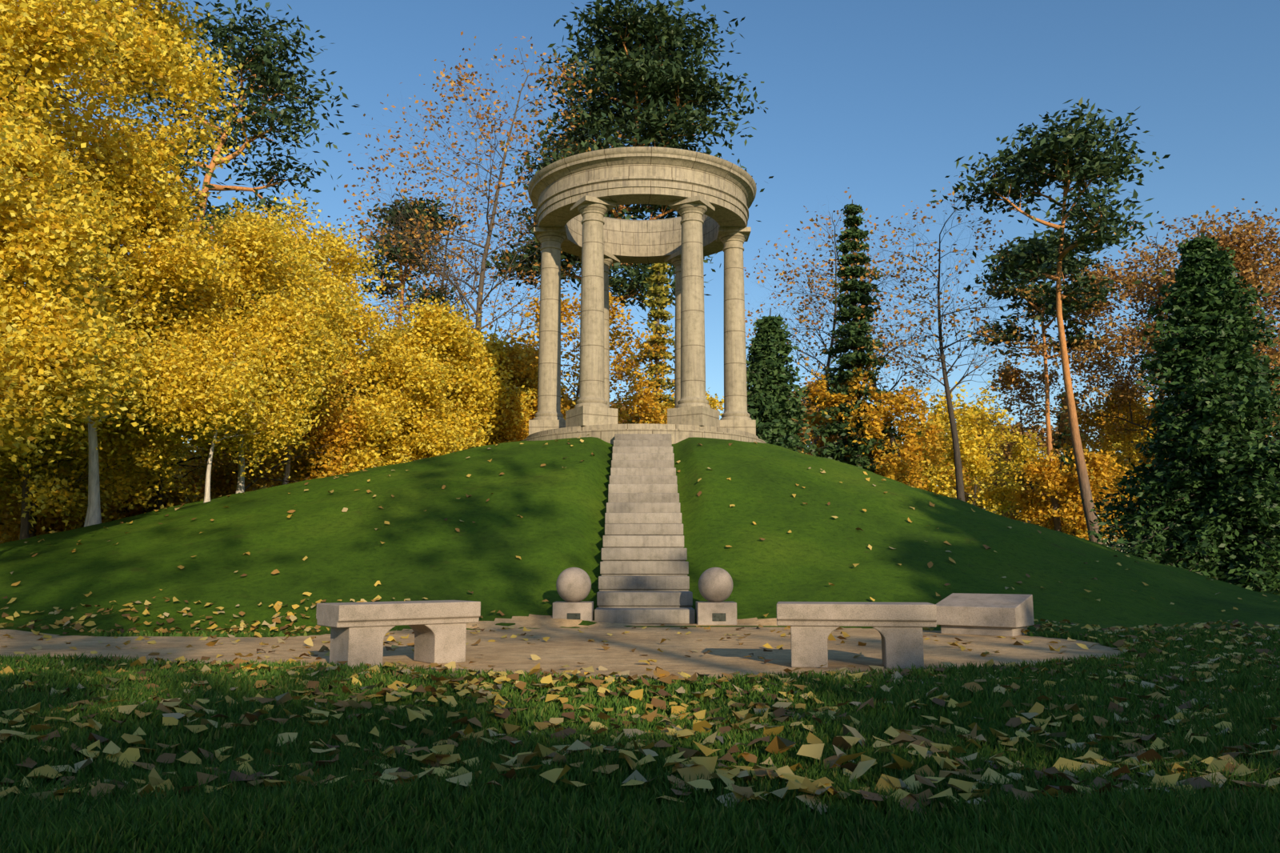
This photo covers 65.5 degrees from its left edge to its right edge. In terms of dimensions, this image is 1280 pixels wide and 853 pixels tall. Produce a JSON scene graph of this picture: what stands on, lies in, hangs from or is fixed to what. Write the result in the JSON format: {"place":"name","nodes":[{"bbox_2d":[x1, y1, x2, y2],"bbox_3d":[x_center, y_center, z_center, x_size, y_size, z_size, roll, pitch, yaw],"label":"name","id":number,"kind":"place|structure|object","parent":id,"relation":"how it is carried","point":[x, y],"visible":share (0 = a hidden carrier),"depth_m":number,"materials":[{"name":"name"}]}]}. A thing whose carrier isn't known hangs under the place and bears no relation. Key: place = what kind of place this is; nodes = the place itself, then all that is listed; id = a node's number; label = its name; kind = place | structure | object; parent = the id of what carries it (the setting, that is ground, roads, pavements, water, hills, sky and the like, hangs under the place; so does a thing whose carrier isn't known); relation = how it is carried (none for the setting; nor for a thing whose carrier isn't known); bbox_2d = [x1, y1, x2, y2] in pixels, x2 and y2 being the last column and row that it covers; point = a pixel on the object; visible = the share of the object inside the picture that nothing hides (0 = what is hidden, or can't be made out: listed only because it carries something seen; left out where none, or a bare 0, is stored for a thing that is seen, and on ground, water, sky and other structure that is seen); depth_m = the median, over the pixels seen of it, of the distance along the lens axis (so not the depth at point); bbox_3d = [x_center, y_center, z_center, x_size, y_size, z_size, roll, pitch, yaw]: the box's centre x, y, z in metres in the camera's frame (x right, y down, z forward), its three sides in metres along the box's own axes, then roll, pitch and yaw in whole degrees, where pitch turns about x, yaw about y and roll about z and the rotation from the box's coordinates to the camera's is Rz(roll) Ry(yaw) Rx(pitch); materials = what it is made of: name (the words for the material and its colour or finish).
{"place":"outdoors","nodes":[
{"label":"outdoors","id":0,"kind":"place"},
{"bbox_2d":[0,613,1123,680],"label":"gravel path","id":1,"kind":"structure","parent":0,"point":[560,647],"depth_m":9.13,"materials":[{"name":"beige gravel"}]},
{"bbox_2d":[316,600,480,668],"bbox_3d":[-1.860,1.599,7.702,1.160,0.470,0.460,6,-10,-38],"label":"bench","id":2,"kind":"object","parent":1,"relation":"on","point":[359,630],"visible":0.9,"depth_m":7.51,"materials":[{"name":"stone"}]},
{"bbox_2d":[552,567,593,621],"bbox_3d":[-0.850,2.173,12.729,0.490,0.740,0.494,0,-8,0],"label":"ball pedestal","id":3,"kind":"object","parent":1,"relation":"on","point":[573,586],"visible":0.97,"depth_m":12.55,"materials":[{"name":"stone"}]},
{"bbox_2d":[696,567,736,624],"bbox_3d":[0.970,2.173,12.729,0.490,0.740,0.494,0,-8,0],"label":"ball pedestal","id":4,"kind":"object","parent":1,"relation":"on","point":[715,586],"visible":1,"depth_m":12.54,"materials":[{"name":"stone"}]},
{"bbox_2d":[776,601,936,669],"bbox_3d":[1.630,1.578,7.554,1.160,0.470,0.460,-1,-8,9],"label":"bench","id":5,"kind":"object","parent":1,"relation":"on","point":[898,626],"visible":0.98,"depth_m":7.37,"materials":[{"name":"stone"}]},
{"bbox_2d":[935,592,1034,635],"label":"stone block","id":6,"kind":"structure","parent":1,"relation":"on","point":[1002,614],"depth_m":10.97,"materials":[{"name":"stone"}]},
{"bbox_2d":[0,626,1279,852],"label":"grass","id":7,"kind":"structure","parent":0,"point":[530,810],"depth_m":3.27,"materials":[{"name":"green plant"}]},
{"bbox_2d":[0,436,1279,849],"bbox_3d":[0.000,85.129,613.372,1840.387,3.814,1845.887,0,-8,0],"label":"ground","id":8,"kind":"structure","parent":0,"point":[549,538],"depth_m":15.62,"materials":[{"name":"green plant"}]},
{"bbox_2d":[0,95,184,467],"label":"tree","id":9,"kind":"object","parent":8,"relation":"on","point":[56,351],"visible":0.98,"depth_m":14.59,"materials":[{"name":"yellow plant"}]},
{"bbox_2d":[0,308,196,537],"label":"bush","id":10,"kind":"object","parent":8,"relation":"on","point":[77,514],"visible":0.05,"depth_m":26.64,"materials":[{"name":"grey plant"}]},
{"bbox_2d":[0,455,201,543],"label":"bush","id":11,"kind":"object","parent":8,"relation":"on","point":[11,525],"visible":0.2,"depth_m":27.79,"materials":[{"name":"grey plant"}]},
{"bbox_2d":[0,276,208,539],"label":"tree","id":12,"kind":"object","parent":8,"relation":"on","point":[146,451],"visible":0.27,"depth_m":21.85,"materials":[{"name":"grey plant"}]},
{"bbox_2d":[0,0,262,322],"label":"tree","id":13,"kind":"object","parent":8,"relation":"on","point":[115,42],"visible":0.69,"depth_m":18.96,"materials":[{"name":"yellow plant"}]},
{"bbox_2d":[22,161,259,526],"bbox_3d":[-10.960,-1.772,20.085,5.692,7.792,5.801,-5,-9,29],"label":"tree","id":14,"kind":"object","parent":8,"relation":"on","point":[189,258],"visible":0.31,"depth_m":19.91,"materials":[{"name":"yellow plant"}]},
{"bbox_2d":[51,252,294,517],"bbox_3d":[-15.443,-0.722,30.398,9.846,10.301,9.884,3,-9,-23],"label":"bush","id":15,"kind":"object","parent":8,"relation":"on","point":[178,464],"depth_m":29.86,"materials":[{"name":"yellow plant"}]},
{"bbox_2d":[165,434,213,502],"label":"tree","id":16,"kind":"object","parent":8,"relation":"on","point":[188,440],"visible":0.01,"depth_m":48.93,"materials":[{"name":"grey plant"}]},
{"bbox_2d":[63,0,359,513],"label":"pine","id":17,"kind":"object","parent":8,"relation":"on","point":[257,61],"visible":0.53,"depth_m":32.51,"materials":[{"name":"green plant"}]},
{"bbox_2d":[102,297,338,502],"bbox_3d":[-8.956,-0.551,21.374,4.611,4.662,5.427,0,-8,0],"label":"tree","id":18,"kind":"object","parent":8,"relation":"on","point":[218,396],"visible":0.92,"depth_m":20.63,"materials":[{"name":"yellow plant"}]},
{"bbox_2d":[92,195,371,493],"bbox_3d":[-9.680,-1.827,23.009,6.377,7.098,5.425,0,-8,0],"label":"tree","id":19,"kind":"object","parent":8,"relation":"on","point":[265,305],"visible":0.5,"depth_m":22.39,"materials":[{"name":"yellow plant"}]},
{"bbox_2d":[171,436,314,503],"bbox_3d":[-14.958,2.793,40.476,8.216,7.588,7.112,0,-8,0],"label":"bush","id":20,"kind":"object","parent":8,"relation":"on","point":[202,491],"visible":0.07,"depth_m":38.17,"materials":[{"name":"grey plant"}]},
{"bbox_2d":[175,304,385,499],"bbox_3d":[-10.515,-0.642,26.520,7.137,6.473,5.855,5,-10,-34],"label":"yellow bush","id":21,"kind":"object","parent":8,"relation":"on","point":[223,482],"visible":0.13,"depth_m":26.96,"materials":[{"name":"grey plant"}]},
{"bbox_2d":[201,190,413,484],"bbox_3d":[-9.126,-1.994,27.014,5.286,8.763,5.771,0,-8,0],"label":"tree","id":22,"kind":"object","parent":8,"relation":"on","point":[328,248],"visible":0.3,"depth_m":27.26,"materials":[{"name":"yellow plant"}]},
{"bbox_2d":[256,412,442,484],"bbox_3d":[-8.268,1.419,30.032,5.387,3.659,5.810,-6,-10,35],"label":"bush","id":23,"kind":"object","parent":8,"relation":"on","point":[391,459],"visible":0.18,"depth_m":28.79,"materials":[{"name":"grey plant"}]},
{"bbox_2d":[283,296,491,478],"bbox_3d":[-8.068,-0.933,29.247,7.350,6.864,6.517,0,-8,0],"label":"yellow bush","id":24,"kind":"object","parent":8,"relation":"on","point":[430,438],"visible":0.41,"depth_m":28.40,"materials":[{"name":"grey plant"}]},
{"bbox_2d":[350,191,470,332],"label":"pine","id":25,"kind":"object","parent":8,"relation":"on","point":[382,276],"visible":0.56,"depth_m":45.28,"materials":[{"name":"green plant"}]},
{"bbox_2d":[316,292,526,455],"bbox_3d":[-7.233,-0.425,31.363,6.720,6.904,7.097,3,-9,-22],"label":"tree","id":26,"kind":"object","parent":8,"relation":"on","point":[440,330],"visible":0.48,"depth_m":29.94,"materials":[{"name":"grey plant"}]},
{"bbox_2d":[356,165,539,341],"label":"tree","id":27,"kind":"object","parent":8,"relation":"on","point":[462,243],"visible":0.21,"depth_m":48.88,"materials":[{"name":"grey plant"}]},
{"bbox_2d":[378,324,565,456],"bbox_3d":[-5.765,0.090,33.157,7.067,6.910,6.745,0,-8,0],"label":"yellow bush","id":28,"kind":"object","parent":8,"relation":"on","point":[523,398],"visible":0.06,"depth_m":32.05,"materials":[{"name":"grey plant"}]},
{"bbox_2d":[324,31,636,354],"bbox_3d":[-6.719,-4.662,40.146,12.833,22.362,12.876,-6,-10,34],"label":"tree","id":29,"kind":"object","parent":8,"relation":"on","point":[479,300],"visible":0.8,"depth_m":39.72,"materials":[{"name":"orange plant"}]},
{"bbox_2d":[443,332,579,443],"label":"tree","id":30,"kind":"object","parent":8,"relation":"on","point":[513,363],"visible":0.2,"depth_m":32.41,"materials":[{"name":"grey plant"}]},
{"bbox_2d":[503,284,674,423],"bbox_3d":[-2.321,-0.298,35.808,7.820,9.676,8.532,-3,-9,21],"label":"tree","id":31,"kind":"object","parent":8,"relation":"on","point":[646,403],"visible":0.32,"depth_m":35.36,"materials":[{"name":"orange plant"}]},
{"bbox_2d":[566,398,632,423],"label":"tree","id":32,"kind":"object","parent":8,"relation":"on","point":[624,408],"depth_m":70.93,"materials":[{"name":"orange plant"}]},
{"bbox_2d":[456,0,773,318],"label":"pine","id":33,"kind":"object","parent":8,"relation":"on","point":[649,78],"visible":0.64,"depth_m":43.31,"materials":[{"name":"green plant"}]},
{"bbox_2d":[0,434,1279,814],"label":"fallen leaves","id":34,"kind":"object","parent":8,"relation":"on","point":[693,767],"visible":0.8,"depth_m":4.19,"materials":[{"name":"yellow plant"}]},
{"bbox_2d":[521,146,766,443],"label":"rotunda","id":35,"kind":"structure","parent":8,"relation":"on","point":[576,198],"depth_m":24.27,"materials":[{"name":"stone"}]},
{"bbox_2d":[594,433,695,623],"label":"stairs","id":36,"kind":"structure","parent":8,"relation":"on","point":[643,578],"depth_m":15.53,"materials":[{"name":"stone"}]},
{"bbox_2d":[621,262,675,423],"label":"larch","id":37,"kind":"object","parent":8,"relation":"on","point":[658,292],"visible":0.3,"depth_m":37.71,"materials":[{"name":"yellow plant"}]},
{"bbox_2d":[637,388,723,423],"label":"understorey","id":38,"kind":"object","parent":8,"relation":"on","point":[713,402],"visible":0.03,"depth_m":48.49,"materials":[{"name":"yellow plant"}]},
{"bbox_2d":[745,308,822,454],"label":"spruce","id":39,"kind":"object","parent":8,"relation":"on","point":[773,411],"visible":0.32,"depth_m":36.25,"materials":[{"name":"green plant"}]},
{"bbox_2d":[748,376,863,455],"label":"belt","id":40,"kind":"object","parent":8,"relation":"on","point":[805,427],"visible":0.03,"depth_m":61.74,"materials":[{"name":"orange plant"}]},
{"bbox_2d":[805,434,851,460],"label":"understorey","id":41,"kind":"object","parent":8,"relation":"on","point":[822,442],"visible":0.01,"depth_m":44.57,"materials":[{"name":"green plant"}]},
{"bbox_2d":[744,194,946,455],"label":"tree","id":42,"kind":"object","parent":8,"relation":"on","point":[821,317],"visible":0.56,"depth_m":47.52,"materials":[{"name":"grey plant"}]},
{"bbox_2d":[803,199,921,472],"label":"tall spruce","id":43,"kind":"object","parent":8,"relation":"on","point":[854,340],"visible":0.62,"depth_m":43.60,"materials":[{"name":"green plant"}]},
{"bbox_2d":[760,187,968,484],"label":"tree","id":44,"kind":"object","parent":8,"relation":"on","point":[829,285],"visible":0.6,"depth_m":45.70,"materials":[{"name":"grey plant"}]},
{"bbox_2d":[795,353,950,490],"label":"understorey","id":45,"kind":"object","parent":8,"relation":"on","point":[907,466],"visible":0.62,"depth_m":42.00,"materials":[{"name":"yellow plant"}]},
{"bbox_2d":[879,418,984,507],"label":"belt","id":46,"kind":"object","parent":8,"relation":"on","point":[967,490],"visible":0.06,"depth_m":68.87,"materials":[{"name":"yellow plant"}]},
{"bbox_2d":[833,176,1063,501],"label":"tree","id":47,"kind":"object","parent":8,"relation":"on","point":[958,475],"visible":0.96,"depth_m":40.72,"materials":[{"name":"brown plant"}]},
{"bbox_2d":[914,396,1031,516],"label":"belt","id":48,"kind":"object","parent":8,"relation":"on","point":[986,442],"visible":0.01,"depth_m":81.49,"materials":[{"name":"plant"}]},
{"bbox_2d":[908,380,1063,517],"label":"understorey","id":49,"kind":"object","parent":8,"relation":"on","point":[978,466],"visible":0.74,"depth_m":49.96,"materials":[{"name":"yellow plant"}]},
{"bbox_2d":[964,469,1063,526],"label":"understorey","id":50,"kind":"object","parent":8,"relation":"on","point":[1012,516],"visible":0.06,"depth_m":61.00,"materials":[{"name":"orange plant"}]},
{"bbox_2d":[983,420,1063,499],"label":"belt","id":51,"kind":"object","parent":8,"relation":"on","point":[1043,432],"visible":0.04,"depth_m":93.28,"materials":[{"name":"yellow plant"}]},
{"bbox_2d":[941,352,1107,515],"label":"trees","id":52,"kind":"object","parent":8,"relation":"on","point":[1016,374],"visible":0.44,"depth_m":55.14,"materials":[{"name":"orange plant"}]},
{"bbox_2d":[963,226,1127,531],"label":"pine","id":53,"kind":"object","parent":8,"relation":"on","point":[1070,339],"visible":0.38,"depth_m":49.09,"materials":[{"name":"green plant"}]},
{"bbox_2d":[928,96,1170,543],"bbox_3d":[15.465,-2.832,35.719,8.751,17.487,7.621,2,-8,-16],"label":"pine","id":54,"kind":"object","parent":8,"relation":"on","point":[1058,154],"visible":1,"depth_m":36.49,"materials":[{"name":"green plant"}]},
{"bbox_2d":[1004,445,1138,540],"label":"understorey","id":55,"kind":"object","parent":8,"relation":"on","point":[1037,509],"visible":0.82,"depth_m":46.79,"materials":[{"name":"yellow plant"}]},
{"bbox_2d":[1052,391,1107,546],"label":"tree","id":56,"kind":"object","parent":8,"relation":"on","point":[1058,446],"visible":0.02,"depth_m":69.31,"materials":[{"name":"orange plant"}]},
{"bbox_2d":[1045,468,1145,546],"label":"understorey","id":57,"kind":"object","parent":8,"relation":"on","point":[1112,492],"visible":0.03,"depth_m":64.45,"materials":[{"name":"orange plant"}]},
{"bbox_2d":[1055,379,1165,515],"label":"understorey","id":58,"kind":"object","parent":8,"relation":"on","point":[1140,414],"visible":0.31,"depth_m":51.15,"materials":[{"name":"orange plant"}]},
{"bbox_2d":[1087,395,1155,516],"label":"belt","id":59,"kind":"object","parent":8,"relation":"on","point":[1150,398],"visible":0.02,"depth_m":74.85,"materials":[{"name":"orange plant"}]},
{"bbox_2d":[1108,410,1168,507],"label":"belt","id":60,"kind":"object","parent":8,"relation":"on","point":[1116,446],"visible":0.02,"depth_m":68.11,"materials":[{"name":"orange plant"}]},
{"bbox_2d":[1011,212,1279,503],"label":"tree","id":61,"kind":"object","parent":8,"relation":"on","point":[1130,278],"visible":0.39,"depth_m":47.58,"materials":[{"name":"orange plant"}]},
{"bbox_2d":[1081,227,1279,595],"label":"fir","id":62,"kind":"object","parent":8,"relation":"on","point":[1213,481],"visible":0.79,"depth_m":26.57,"materials":[{"name":"green plant"}]},
{"bbox_2d":[1120,198,1279,440],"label":"autumn tree","id":63,"kind":"object","parent":8,"relation":"on","point":[1265,252],"visible":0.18,"depth_m":42.99,"materials":[{"name":"orange plant"}]},
{"bbox_2d":[1268,364,1279,439],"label":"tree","id":64,"kind":"object","parent":8,"relation":"on","point":[1277,422],"visible":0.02,"depth_m":91.22,"materials":[{"name":"orange plant"}]},
{"bbox_2d":[24,0,1279,552],"label":"sky","id":65,"kind":"structure","parent":0,"point":[879,100],"materials":[{"name":"blue"}]}
]}

